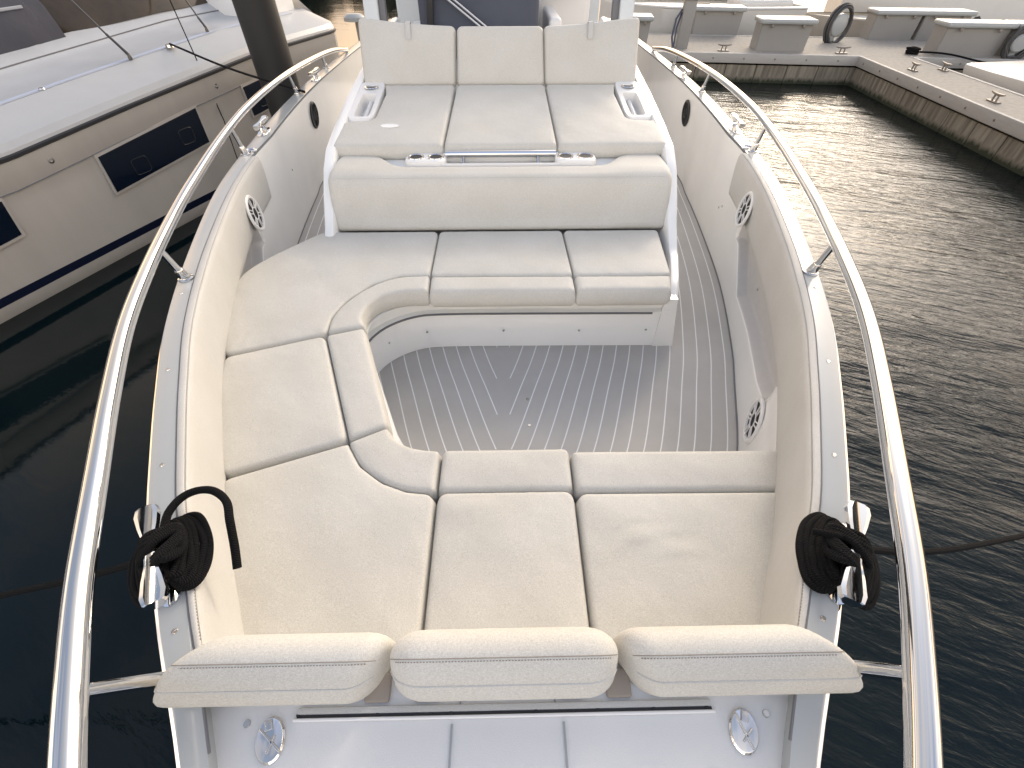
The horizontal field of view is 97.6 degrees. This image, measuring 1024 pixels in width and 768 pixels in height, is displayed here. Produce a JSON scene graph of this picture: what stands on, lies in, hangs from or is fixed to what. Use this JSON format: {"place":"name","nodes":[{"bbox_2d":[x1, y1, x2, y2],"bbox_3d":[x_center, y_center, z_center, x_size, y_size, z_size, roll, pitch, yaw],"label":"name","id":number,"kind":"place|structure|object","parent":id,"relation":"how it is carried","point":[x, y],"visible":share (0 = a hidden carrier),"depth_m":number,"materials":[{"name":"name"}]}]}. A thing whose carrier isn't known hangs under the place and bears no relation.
{"place":"outdoors","nodes":[
{"label":"outdoors","id":0,"kind":"place"},
{"bbox_2d":[0,0,1023,767],"bbox_3d":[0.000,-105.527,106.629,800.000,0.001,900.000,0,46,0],"label":"water","id":1,"kind":"structure","parent":0,"point":[928,222],"depth_m":3.02,"materials":[{"name":"black liquid"}]},
{"bbox_2d":[0,0,339,323],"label":"sailboat","id":2,"kind":"object","parent":1,"relation":"on","point":[112,124],"visible":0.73,"depth_m":4.41,"materials":[{"name":"white paint"}]},
{"bbox_2d":[0,198,25,249],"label":"window","id":3,"kind":"structure","parent":2,"relation":"in","point":[11,231],"depth_m":3.63,"materials":[{"name":"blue glass"}]},
{"bbox_2d":[39,0,207,32],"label":"cabin window","id":4,"kind":"structure","parent":2,"relation":"in","point":[68,17],"depth_m":4.93,"materials":[{"name":"black glass"}]},
{"bbox_2d":[94,105,210,194],"bbox_3d":[-3.594,-2.399,4.550,0.015,0.469,1.254,14,47,13],"label":"window","id":5,"kind":"structure","parent":2,"relation":"in","point":[139,157],"depth_m":4.51,"materials":[{"name":"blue glass"}]},
{"bbox_2d":[169,0,237,158],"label":"hanging line","id":6,"kind":"object","parent":2,"relation":"hanging from","point":[197,60],"visible":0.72,"depth_m":4.76,"materials":[{"name":"black fabric"}]},
{"bbox_2d":[169,43,304,92],"bbox_3d":[-2.656,-2.984,4.189,2.621,0.082,0.020,32,54,27],"label":"mooring line","id":7,"kind":"object","parent":2,"relation":"attached to","point":[244,73],"visible":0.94,"depth_m":4.16,"materials":[{"name":"black fabric"}]},
{"bbox_2d":[240,79,268,117],"bbox_3d":[-3.008,-3.708,5.639,0.015,0.414,0.964,14,47,13],"label":"window","id":8,"kind":"structure","parent":2,"relation":"in","point":[250,88],"depth_m":5.42,"materials":[{"name":"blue glass"}]},
{"bbox_2d":[232,0,299,116],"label":"mooring pile","id":9,"kind":"object","parent":1,"relation":"in","point":[260,22],"visible":0.33,"depth_m":4.75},
{"bbox_2d":[344,13,364,40],"bbox_3d":[-2.620,-5.511,8.021,0.340,1.750,0.340,0,46,0],"label":"dock post","id":10,"kind":"object","parent":1,"relation":"in","point":[352,17],"visible":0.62,"depth_m":7.35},
{"bbox_2d":[45,0,943,767],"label":"motorboat","id":11,"kind":"object","parent":1,"relation":"on","point":[731,346],"visible":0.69,"depth_m":1.69,"materials":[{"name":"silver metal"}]},
{"bbox_2d":[0,561,128,598],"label":"mooring line","id":12,"kind":"object","parent":11,"relation":"attached to","point":[59,582],"visible":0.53,"depth_m":1.18,"materials":[{"name":"black fabric"}]},
{"bbox_2d":[127,486,241,608],"bbox_3d":[-0.709,0.340,0.962,0.216,0.114,0.220,-18,48,-17],"label":"dock line","id":13,"kind":"object","parent":11,"relation":"attached to","point":[182,555],"visible":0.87,"depth_m":0.93,"materials":[{"name":"black fabric"}]},
{"bbox_2d":[153,632,395,707],"bbox_3d":[-0.415,0.549,0.842,0.401,0.262,0.114,0,46,0],"label":"backrest bolster","id":14,"kind":"object","parent":11,"relation":"attached to","point":[285,669],"visible":0.94,"depth_m":0.75,"materials":[{"name":"beige leather"}]},
{"bbox_2d":[222,329,392,479],"bbox_3d":[-0.778,0.050,1.657,0.563,0.102,0.601,-16,48,-15],"label":"seat cushion","id":15,"kind":"object","parent":11,"relation":"on","point":[282,404],"visible":0.81,"depth_m":1.58,"materials":[{"name":"beige leather"}]},
{"bbox_2d":[226,232,438,358],"bbox_3d":[-0.852,-0.457,2.149,0.930,0.109,1.026,0,46,0],"label":"seat cushion","id":16,"kind":"object","parent":11,"relation":"on","point":[323,286],"visible":0.89,"depth_m":2.09,"materials":[{"name":"beige leather"}]},
{"bbox_2d":[225,429,441,641],"bbox_3d":[-0.549,0.424,1.291,0.671,0.103,0.711,0,46,0],"label":"seat cushion","id":17,"kind":"object","parent":11,"relation":"on","point":[338,540],"visible":0.68,"depth_m":1.22,"materials":[{"name":"beige leather"}]},
{"bbox_2d":[334,18,456,158],"bbox_3d":[-0.698,-1.859,2.774,0.650,0.521,1.095,0,46,0],"label":"sunpad cushion","id":18,"kind":"object","parent":11,"relation":"on","point":[410,66],"visible":0.9,"depth_m":2.94,"materials":[{"name":"beige leather"}]},
{"bbox_2d":[328,154,671,230],"bbox_3d":[-0.061,-1.096,2.552,1.865,0.293,0.438,0,46,0],"label":"console backrest","id":19,"kind":"object","parent":11,"relation":"attached to","point":[375,193],"visible":1,"depth_m":2.43,"materials":[{"name":"beige leather"}]},
{"bbox_2d":[444,26,556,152],"bbox_3d":[-0.065,-1.841,2.783,0.654,0.482,1.059,0,46,0],"label":"sunpad cushion","id":20,"kind":"object","parent":11,"relation":"on","point":[500,102],"visible":0.92,"depth_m":2.93,"materials":[{"name":"beige leather"}]},
{"bbox_2d":[429,231,575,306],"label":"seat cushion","id":21,"kind":"object","parent":11,"relation":"on","point":[498,268],"visible":1,"depth_m":2.19,"materials":[{"name":"beige leather"}]},
{"bbox_2d":[390,627,617,701],"bbox_3d":[-0.013,0.534,0.834,0.395,0.262,0.112,0,46,0],"label":"backrest bolster","id":22,"kind":"object","parent":11,"relation":"attached to","point":[445,665],"visible":1,"depth_m":0.74,"materials":[{"name":"beige leather"}]},
{"bbox_2d":[424,449,588,629],"bbox_3d":[-0.018,0.450,1.265,0.421,0.102,0.620,0,46,0],"label":"seat cushion","id":23,"kind":"object","parent":11,"relation":"on","point":[506,552],"visible":0.8,"depth_m":1.21,"materials":[{"name":"beige leather"}]},
{"bbox_2d":[543,18,665,157],"bbox_3d":[0.550,-1.879,2.793,0.685,0.521,1.104,0,46,0],"label":"sunpad cushion","id":24,"kind":"object","parent":11,"relation":"on","point":[588,65],"visible":0.89,"depth_m":2.95,"materials":[{"name":"beige leather"}]},
{"bbox_2d":[563,230,670,305],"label":"seat cushion","id":25,"kind":"object","parent":11,"relation":"on","point":[617,267],"visible":0.86,"depth_m":2.20,"materials":[{"name":"beige leather"}]},
{"bbox_2d":[570,451,776,638],"bbox_3d":[0.527,0.447,1.263,0.685,0.110,0.607,0,46,0],"label":"seat cushion","id":26,"kind":"object","parent":11,"relation":"on","point":[684,538],"visible":0.7,"depth_m":1.23,"materials":[{"name":"beige leather"}]},
{"bbox_2d":[613,624,862,696],"bbox_3d":[0.401,0.538,0.852,0.426,0.262,0.112,0,46,0],"label":"backrest bolster","id":27,"kind":"object","parent":11,"relation":"attached to","point":[722,660],"visible":0.96,"depth_m":0.76,"materials":[{"name":"beige leather"}]},
{"bbox_2d":[795,512,880,609],"bbox_3d":[0.692,0.350,0.932,0.162,0.086,0.196,20,49,19],"label":"dock line","id":28,"kind":"object","parent":11,"relation":"attached to","point":[825,553],"visible":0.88,"depth_m":0.92,"materials":[{"name":"black fabric"}]},
{"bbox_2d":[872,533,1023,554],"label":"mooring line","id":29,"kind":"object","parent":11,"relation":"attached to","point":[934,551],"visible":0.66,"depth_m":1.24,"materials":[{"name":"black fabric"}]},
{"bbox_2d":[598,0,808,34],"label":"tender","id":30,"kind":"object","parent":1,"relation":"on","point":[664,13],"visible":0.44,"depth_m":11.51,"materials":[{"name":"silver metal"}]},
{"bbox_2d":[647,33,1023,84],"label":"floating dock","id":31,"kind":"object","parent":1,"relation":"on","point":[706,48],"visible":0.21,"depth_m":9.48,"materials":[{"name":"concrete"}]},
{"bbox_2d":[633,13,653,43],"bbox_3d":[2.651,-7.684,9.738,0.700,0.538,0.600,5,46,5],"label":"dock box","id":32,"kind":"object","parent":31,"relation":"on","point":[646,20],"visible":0.48,"depth_m":9.51,"materials":[{"name":"white plastic"}]},
{"bbox_2d":[671,0,697,48],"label":"power pedestal","id":33,"kind":"object","parent":31,"relation":"on","point":[686,14],"visible":0.99,"depth_m":9.42,"materials":[{"name":"grey plastic"}]},
{"bbox_2d":[691,4,747,34],"bbox_3d":[4.931,-8.806,10.836,1.180,0.538,0.600,5,46,5],"label":"dock box","id":34,"kind":"object","parent":31,"relation":"on","point":[717,19],"visible":0.86,"depth_m":10.68,"materials":[{"name":"white plastic"}]},
{"bbox_2d":[718,44,731,51],"bbox_3d":[4.480,-7.108,9.464,0.283,0.126,0.080,5,46,5],"label":"dock cleat","id":35,"kind":"object","parent":31,"relation":"on","point":[725,45],"visible":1,"depth_m":9.44,"materials":[{"name":"silver metal"}]},
{"bbox_2d":[749,15,818,51],"bbox_3d":[5.671,-7.377,9.437,1.100,0.538,0.600,5,46,5],"label":"dock box","id":36,"kind":"object","parent":31,"relation":"on","point":[781,33],"visible":1,"depth_m":9.29,"materials":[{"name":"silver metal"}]},
{"bbox_2d":[823,2,853,42],"bbox_3d":[7.279,-8.000,9.985,0.674,0.783,0.157,-13,47,-12],"label":"hose reel","id":37,"kind":"object","parent":31,"relation":"on","point":[837,23],"visible":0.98,"depth_m":9.93,"materials":[{"name":"grey"}]},
{"bbox_2d":[835,46,850,53],"bbox_3d":[6.840,-6.908,9.268,0.283,0.126,0.080,5,46,5],"label":"dock cleat","id":38,"kind":"object","parent":31,"relation":"on","point":[841,48],"visible":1,"depth_m":9.26,"materials":[{"name":"silver metal"}]},
{"bbox_2d":[859,7,928,39],"bbox_3d":[8.791,-8.348,10.389,1.060,0.538,0.600,5,46,5],"label":"dock box","id":39,"kind":"object","parent":31,"relation":"on","point":[887,23],"visible":1,"depth_m":10.25,"materials":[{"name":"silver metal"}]},
{"bbox_2d":[911,8,978,40],"bbox_3d":[9.811,-8.263,10.305,1.060,0.538,0.600,5,46,5],"label":"dock box","id":40,"kind":"object","parent":31,"relation":"on","point":[924,28],"visible":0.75,"depth_m":10.11,"materials":[{"name":"white plastic"}]},
{"bbox_2d":[905,46,984,61],"bbox_3d":[9.345,-6.238,8.615,3.069,0.153,0.251,30,53,26],"label":"dock line","id":41,"kind":"object","parent":31,"relation":"on","point":[913,50],"visible":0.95,"depth_m":9.13,"materials":[{"name":"black fabric"}]},
{"bbox_2d":[922,19,1019,56],"bbox_3d":[9.231,-7.019,9.087,1.260,0.538,0.600,5,46,5],"label":"dock box","id":42,"kind":"object","parent":31,"relation":"on","point":[976,37],"visible":1,"depth_m":8.95,"materials":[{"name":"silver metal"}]},
{"bbox_2d":[995,20,1023,57],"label":"dock box","id":43,"kind":"object","parent":31,"relation":"on","point":[1021,23],"visible":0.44,"depth_m":8.94,"materials":[{"name":"white plastic"}]},
{"bbox_2d":[1000,26,1023,58],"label":"hose reel","id":44,"kind":"object","parent":31,"relation":"on","point":[1014,43],"visible":0.93,"depth_m":8.82,"materials":[{"name":"grey"}]},
{"bbox_2d":[806,12,868,37],"bbox_3d":[11.321,-9.543,12.374,6.500,0.971,1.938,9,46,8],"label":"skiff","id":45,"kind":"object","parent":1,"relation":"on","point":[857,24],"visible":0.12,"depth_m":12.32,"materials":[{"name":"white plastic"}]},
{"bbox_2d":[823,0,1023,19],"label":"cabin boat","id":46,"kind":"object","parent":1,"relation":"on","point":[1002,9],"visible":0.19,"depth_m":12.39,"materials":[{"name":"white plastic"}]},
{"bbox_2d":[848,55,1023,176],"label":"floating dock","id":47,"kind":"object","parent":1,"relation":"on","point":[957,107],"visible":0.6,"depth_m":7.26,"materials":[{"name":"concrete"}]},
{"bbox_2d":[907,61,920,71],"bbox_3d":[7.340,-5.786,8.169,0.080,0.126,0.283,3,46,3],"label":"dock cleat","id":48,"kind":"object","parent":47,"relation":"on","point":[914,69],"visible":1,"depth_m":8.16,"materials":[{"name":"silver metal"}]},
{"bbox_2d":[938,61,952,71],"bbox_3d":[7.900,-5.786,8.169,0.080,0.126,0.283,3,46,3],"label":"dock cleat","id":49,"kind":"object","parent":47,"relation":"on","point":[946,64],"visible":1,"depth_m":8.15,"materials":[{"name":"silver metal"}]},
{"bbox_2d":[986,90,1005,103],"bbox_3d":[7.240,-4.286,6.700,0.080,0.126,0.283,3,46,3],"label":"dock cleat","id":50,"kind":"object","parent":47,"relation":"on","point":[999,95],"visible":1,"depth_m":6.69,"materials":[{"name":"silver metal"}]},
{"bbox_2d":[963,60,1023,94],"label":"motor cruiser","id":51,"kind":"object","parent":1,"relation":"on","point":[1008,75],"visible":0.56,"depth_m":7.71,"materials":[{"name":"white plastic"}]}
]}

